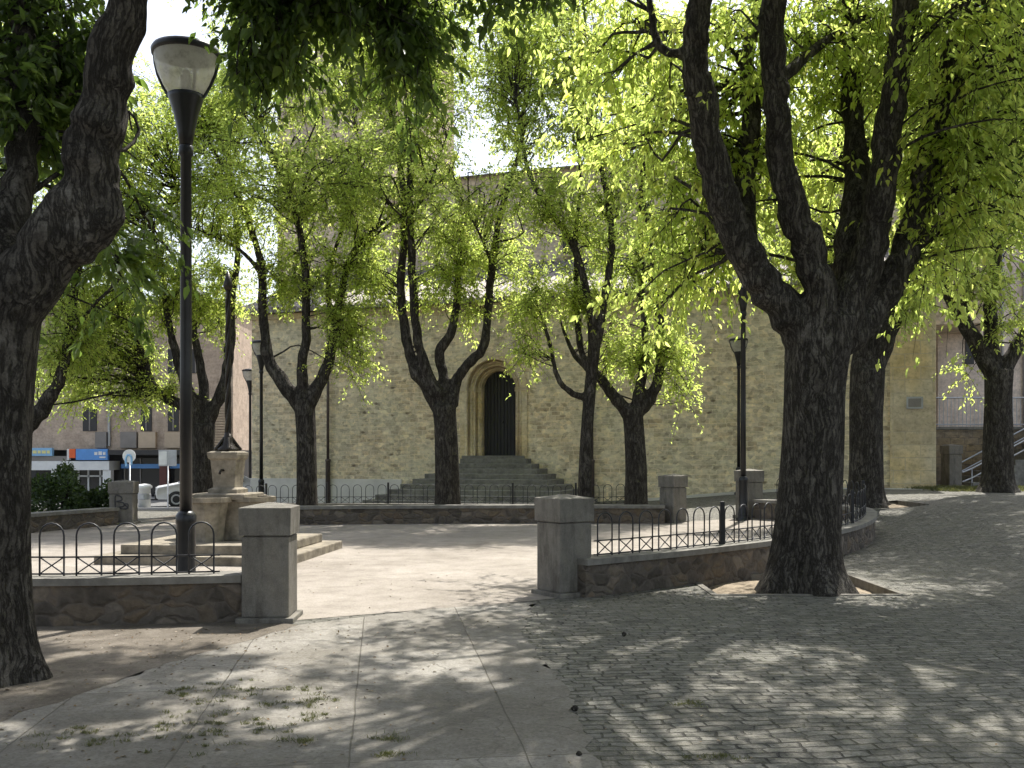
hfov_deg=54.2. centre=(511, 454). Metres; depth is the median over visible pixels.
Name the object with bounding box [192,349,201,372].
window
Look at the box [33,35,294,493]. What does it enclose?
plaza tree
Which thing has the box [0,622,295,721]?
dirt verge
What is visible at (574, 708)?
fallen cone
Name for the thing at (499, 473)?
stone staircase
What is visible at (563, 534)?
gate pillar
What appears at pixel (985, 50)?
plaza tree
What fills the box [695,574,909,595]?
tree pit
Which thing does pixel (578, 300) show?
plaza tree
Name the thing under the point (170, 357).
window
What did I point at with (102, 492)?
hedge bush
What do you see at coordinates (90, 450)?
apartment building
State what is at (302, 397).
plaza tree
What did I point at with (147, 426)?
window
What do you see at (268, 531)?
gate pillar
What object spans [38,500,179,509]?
street
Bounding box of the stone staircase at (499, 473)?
[362,459,597,503]
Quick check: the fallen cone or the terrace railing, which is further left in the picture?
the fallen cone
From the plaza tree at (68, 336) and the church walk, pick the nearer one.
the plaza tree at (68, 336)
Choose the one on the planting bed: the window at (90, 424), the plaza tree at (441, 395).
the plaza tree at (441, 395)
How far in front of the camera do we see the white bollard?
36.81 m
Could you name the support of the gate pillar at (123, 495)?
on the plaza floor
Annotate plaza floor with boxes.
[31,519,774,619]
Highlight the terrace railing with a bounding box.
[936,397,1023,426]
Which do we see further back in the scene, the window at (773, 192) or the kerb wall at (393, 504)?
the window at (773, 192)
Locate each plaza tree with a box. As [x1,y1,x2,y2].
[0,0,587,687]
[0,14,175,431]
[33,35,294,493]
[152,0,417,505]
[294,0,589,504]
[455,0,673,497]
[505,0,1023,596]
[559,0,711,504]
[729,0,1023,507]
[903,112,1023,492]
[922,0,1023,260]
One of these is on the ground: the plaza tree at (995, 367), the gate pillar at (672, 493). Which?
the plaza tree at (995, 367)
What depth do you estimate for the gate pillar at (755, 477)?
23.52 m
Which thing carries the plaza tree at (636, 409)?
on the planting bed
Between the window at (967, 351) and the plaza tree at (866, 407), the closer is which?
the plaza tree at (866, 407)
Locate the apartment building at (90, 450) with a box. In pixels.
[31,299,252,495]
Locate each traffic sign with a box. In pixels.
[122,449,135,479]
[159,450,176,506]
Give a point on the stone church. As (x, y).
(387, 436)
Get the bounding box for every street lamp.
[150,35,219,570]
[242,369,251,477]
[251,340,263,492]
[729,337,747,494]
[732,269,750,520]
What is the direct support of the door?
in the stone church
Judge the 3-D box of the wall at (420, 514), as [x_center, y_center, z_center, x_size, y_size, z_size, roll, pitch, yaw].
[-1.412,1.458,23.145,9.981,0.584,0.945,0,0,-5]
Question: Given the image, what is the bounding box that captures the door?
[484,371,515,455]
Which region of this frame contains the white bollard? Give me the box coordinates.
[138,484,151,507]
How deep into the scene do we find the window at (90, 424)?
47.56 m
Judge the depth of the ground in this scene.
7.86 m
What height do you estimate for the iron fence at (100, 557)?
0.560 m
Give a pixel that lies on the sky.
(163, 20)
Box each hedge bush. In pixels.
[31,458,103,511]
[81,478,111,507]
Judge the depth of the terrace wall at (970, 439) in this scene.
33.60 m
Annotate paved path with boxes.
[0,601,602,767]
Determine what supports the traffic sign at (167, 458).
on the street
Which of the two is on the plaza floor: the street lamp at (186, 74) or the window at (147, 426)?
the street lamp at (186, 74)
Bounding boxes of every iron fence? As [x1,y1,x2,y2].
[31,521,219,575]
[245,482,624,503]
[594,478,865,555]
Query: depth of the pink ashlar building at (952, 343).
36.40 m
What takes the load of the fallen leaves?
on the plaza floor
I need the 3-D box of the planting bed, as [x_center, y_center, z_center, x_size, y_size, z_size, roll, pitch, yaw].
[-2.700,1.591,25.825,12.600,0.104,6.750,0,0,0]
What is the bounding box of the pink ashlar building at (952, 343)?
[936,221,1023,426]
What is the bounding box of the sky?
[1,0,932,304]
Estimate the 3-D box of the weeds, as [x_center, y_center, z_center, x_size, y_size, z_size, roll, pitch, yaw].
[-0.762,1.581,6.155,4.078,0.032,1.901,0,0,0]
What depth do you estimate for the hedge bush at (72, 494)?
22.95 m
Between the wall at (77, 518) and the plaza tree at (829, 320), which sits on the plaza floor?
the wall at (77, 518)
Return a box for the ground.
[1,484,1023,767]
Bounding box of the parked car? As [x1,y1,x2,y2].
[154,476,249,506]
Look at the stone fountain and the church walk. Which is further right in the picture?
the church walk
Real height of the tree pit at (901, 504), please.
0.372 m
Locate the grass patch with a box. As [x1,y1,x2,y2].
[896,484,1023,491]
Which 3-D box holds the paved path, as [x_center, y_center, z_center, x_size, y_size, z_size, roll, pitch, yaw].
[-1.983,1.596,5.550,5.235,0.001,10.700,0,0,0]
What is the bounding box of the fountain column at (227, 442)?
[214,271,241,450]
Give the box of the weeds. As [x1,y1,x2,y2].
[5,677,749,760]
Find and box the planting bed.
[148,515,175,521]
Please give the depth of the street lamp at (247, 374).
44.24 m
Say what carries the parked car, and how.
on the street
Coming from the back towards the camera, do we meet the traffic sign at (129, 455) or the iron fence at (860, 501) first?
the traffic sign at (129, 455)
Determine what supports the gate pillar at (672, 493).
on the plaza floor
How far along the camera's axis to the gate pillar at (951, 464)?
31.10 m
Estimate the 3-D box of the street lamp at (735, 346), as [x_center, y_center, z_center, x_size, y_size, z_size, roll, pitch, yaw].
[6.800,-1.135,30.001,0.560,4.784,0.561,0,0,0]
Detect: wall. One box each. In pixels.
[31,507,119,532]
[32,571,241,625]
[285,503,623,504]
[300,504,664,524]
[577,499,876,597]
[936,397,1023,483]
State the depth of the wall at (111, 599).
9.42 m
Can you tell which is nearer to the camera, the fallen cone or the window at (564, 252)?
the fallen cone
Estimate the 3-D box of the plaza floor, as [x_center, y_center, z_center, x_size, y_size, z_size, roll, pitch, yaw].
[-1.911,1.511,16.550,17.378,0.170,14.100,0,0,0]
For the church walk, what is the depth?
30.62 m
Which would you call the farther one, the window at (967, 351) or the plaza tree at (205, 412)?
the window at (967, 351)
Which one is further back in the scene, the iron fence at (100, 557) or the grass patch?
the grass patch
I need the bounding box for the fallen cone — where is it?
[571,705,578,710]
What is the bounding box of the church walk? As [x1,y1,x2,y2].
[648,487,923,500]
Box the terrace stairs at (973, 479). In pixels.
[962,428,1023,485]
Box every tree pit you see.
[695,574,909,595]
[872,500,928,510]
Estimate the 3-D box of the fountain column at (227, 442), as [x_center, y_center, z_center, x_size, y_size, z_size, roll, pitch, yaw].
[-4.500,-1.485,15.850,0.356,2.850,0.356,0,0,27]
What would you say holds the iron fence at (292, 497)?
on the kerb wall at (393, 504)
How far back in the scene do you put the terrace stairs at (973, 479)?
31.75 m
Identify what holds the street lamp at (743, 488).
on the plaza floor
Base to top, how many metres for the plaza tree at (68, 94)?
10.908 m
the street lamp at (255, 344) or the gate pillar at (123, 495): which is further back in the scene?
the street lamp at (255, 344)
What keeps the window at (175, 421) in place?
in the apartment building at (90, 450)
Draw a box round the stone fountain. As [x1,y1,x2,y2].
[94,451,341,565]
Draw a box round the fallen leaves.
[0,542,1005,767]
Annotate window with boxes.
[83,407,96,430]
[141,407,151,430]
[168,349,175,372]
[168,407,178,430]
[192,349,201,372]
[560,231,572,256]
[765,192,775,219]
[965,341,973,363]
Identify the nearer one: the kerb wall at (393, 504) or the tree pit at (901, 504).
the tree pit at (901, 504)
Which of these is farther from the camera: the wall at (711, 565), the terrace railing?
the terrace railing
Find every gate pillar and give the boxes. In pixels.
[108,480,139,524]
[235,502,302,623]
[531,494,593,598]
[658,474,689,522]
[733,469,763,517]
[940,444,963,485]
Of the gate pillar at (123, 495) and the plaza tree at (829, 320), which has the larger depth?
the gate pillar at (123, 495)
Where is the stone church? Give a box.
[237,6,987,502]
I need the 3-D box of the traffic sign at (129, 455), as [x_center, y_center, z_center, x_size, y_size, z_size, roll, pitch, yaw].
[-14.600,0.936,38.148,0.500,2.300,0.165,0,0,0]

